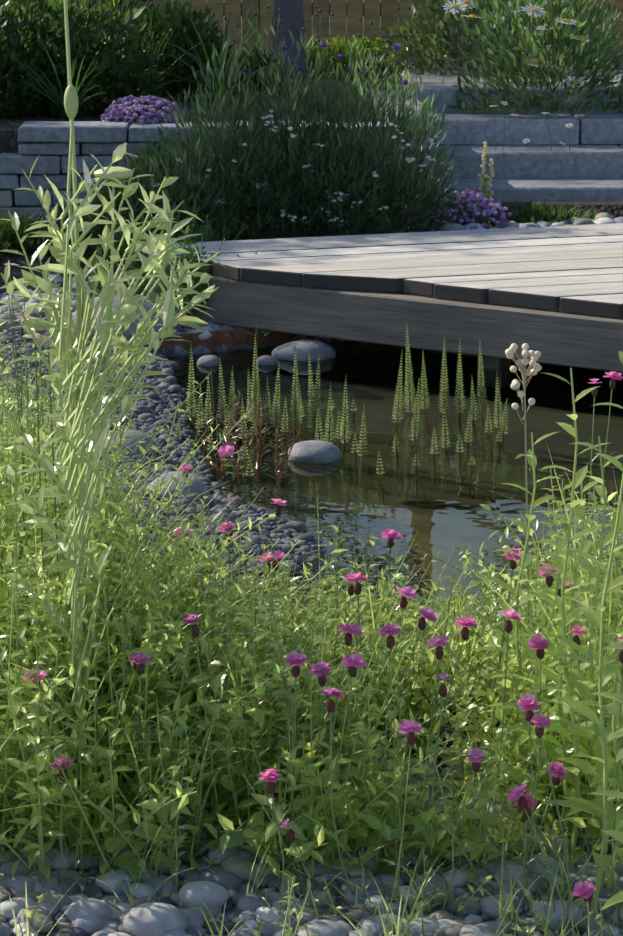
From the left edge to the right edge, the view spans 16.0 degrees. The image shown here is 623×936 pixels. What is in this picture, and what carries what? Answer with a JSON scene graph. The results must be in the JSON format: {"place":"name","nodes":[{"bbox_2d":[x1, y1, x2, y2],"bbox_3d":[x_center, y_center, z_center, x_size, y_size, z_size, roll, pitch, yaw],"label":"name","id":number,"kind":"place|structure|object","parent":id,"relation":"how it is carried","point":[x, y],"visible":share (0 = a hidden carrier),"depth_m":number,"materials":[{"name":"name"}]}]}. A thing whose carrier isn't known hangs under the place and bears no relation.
{"place":"outdoors","nodes":[
{"label":"outdoors","id":0,"kind":"place"},
{"bbox_2d":[0,0,622,935],"bbox_3d":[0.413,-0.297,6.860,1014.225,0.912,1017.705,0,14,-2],"label":"ground","id":1,"kind":"structure","parent":0,"point":[8,136],"depth_m":8.87,"materials":[{"name":"brown soil"}]},
{"bbox_2d":[90,189,273,336],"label":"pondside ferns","id":2,"kind":"object","parent":1,"relation":"on","point":[195,279],"visible":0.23,"depth_m":8.13,"materials":[{"name":"green plant"}]},
{"bbox_2d":[0,90,434,229],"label":"dry stone wall","id":3,"kind":"structure","parent":1,"relation":"on","point":[49,141],"depth_m":9.66,"materials":[{"name":"grey stone"}]},
{"bbox_2d":[160,328,332,352],"bbox_3d":[1.615,-0.530,8.959,5.549,0.425,0.850,-4,15,-17],"label":"corten edge","id":4,"kind":"object","parent":1,"relation":"on","point":[236,339],"depth_m":7.95,"materials":[{"name":"brown metal"}]},
{"bbox_2d":[271,0,304,77],"bbox_3d":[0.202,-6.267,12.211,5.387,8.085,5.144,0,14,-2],"label":"post","id":5,"kind":"object","parent":1,"relation":"on","point":[291,16],"visible":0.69,"depth_m":12.87,"materials":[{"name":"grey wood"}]},
{"bbox_2d":[0,212,622,935],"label":"gravel pebbles","id":6,"kind":"object","parent":1,"relation":"on","point":[80,910],"visible":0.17,"depth_m":3.33,"materials":[{"name":"grey gravel"}]},
{"bbox_2d":[181,389,300,484],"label":"pond edge herbs","id":7,"kind":"object","parent":6,"relation":"on","point":[226,450],"visible":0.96,"depth_m":5.96,"materials":[{"name":"green plant"}]},
{"bbox_2d":[469,343,622,916],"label":"dock plant","id":8,"kind":"object","parent":6,"relation":"on","point":[605,760],"visible":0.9,"depth_m":3.28,"materials":[{"name":"green plant"}]},
{"bbox_2d":[0,308,622,935],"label":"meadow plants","id":9,"kind":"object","parent":1,"relation":"on","point":[252,712],"depth_m":3.49,"materials":[{"name":"green plant"}]},
{"bbox_2d":[0,0,221,788],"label":"tall poppy plant","id":10,"kind":"object","parent":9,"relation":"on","point":[82,403],"visible":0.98,"depth_m":3.36,"materials":[{"name":"green plant"}]},
{"bbox_2d":[0,0,622,263],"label":"border planting","id":11,"kind":"object","parent":1,"relation":"on","point":[136,70],"visible":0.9,"depth_m":9.52,"materials":[{"name":"green plant"}]},
{"bbox_2d":[5,371,622,935],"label":"pink flowers","id":12,"kind":"object","parent":1,"relation":"on","point":[527,705],"visible":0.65,"depth_m":3.28,"materials":[{"name":"pink plant"}]},
{"bbox_2d":[89,0,622,53],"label":"timber fence","id":13,"kind":"object","parent":1,"relation":"on","point":[354,11],"depth_m":15.18,"materials":[{"name":"brown wood"}]},
{"bbox_2d":[190,214,622,372],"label":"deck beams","id":14,"kind":"structure","parent":1,"relation":"on","point":[568,339],"depth_m":7.58,"materials":[{"name":"black wood"}]},
{"bbox_2d":[132,223,622,318],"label":"deck planks","id":15,"kind":"object","parent":14,"relation":"on","point":[575,269],"visible":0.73,"depth_m":7.98,"materials":[{"name":"grey wood"}]},
{"bbox_2d":[400,70,622,201],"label":"stone steps","id":16,"kind":"structure","parent":1,"relation":"on","point":[534,172],"depth_m":10.54,"materials":[{"name":"grey stone"}]},
{"bbox_2d":[167,340,622,631],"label":"pond water","id":17,"kind":"structure","parent":0,"point":[439,500],"depth_m":6.40,"materials":[{"name":"black liquid"}]},
{"bbox_2d":[72,294,341,501],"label":"boulders","id":18,"kind":"object","parent":17,"relation":"in","point":[315,451],"visible":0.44,"depth_m":6.36,"materials":[{"name":"grey stone"}]},
{"bbox_2d":[175,320,508,496],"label":"aquatic plants","id":19,"kind":"object","parent":17,"relation":"in","point":[298,416],"visible":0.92,"depth_m":6.70,"materials":[{"name":"green plant"}]}
]}

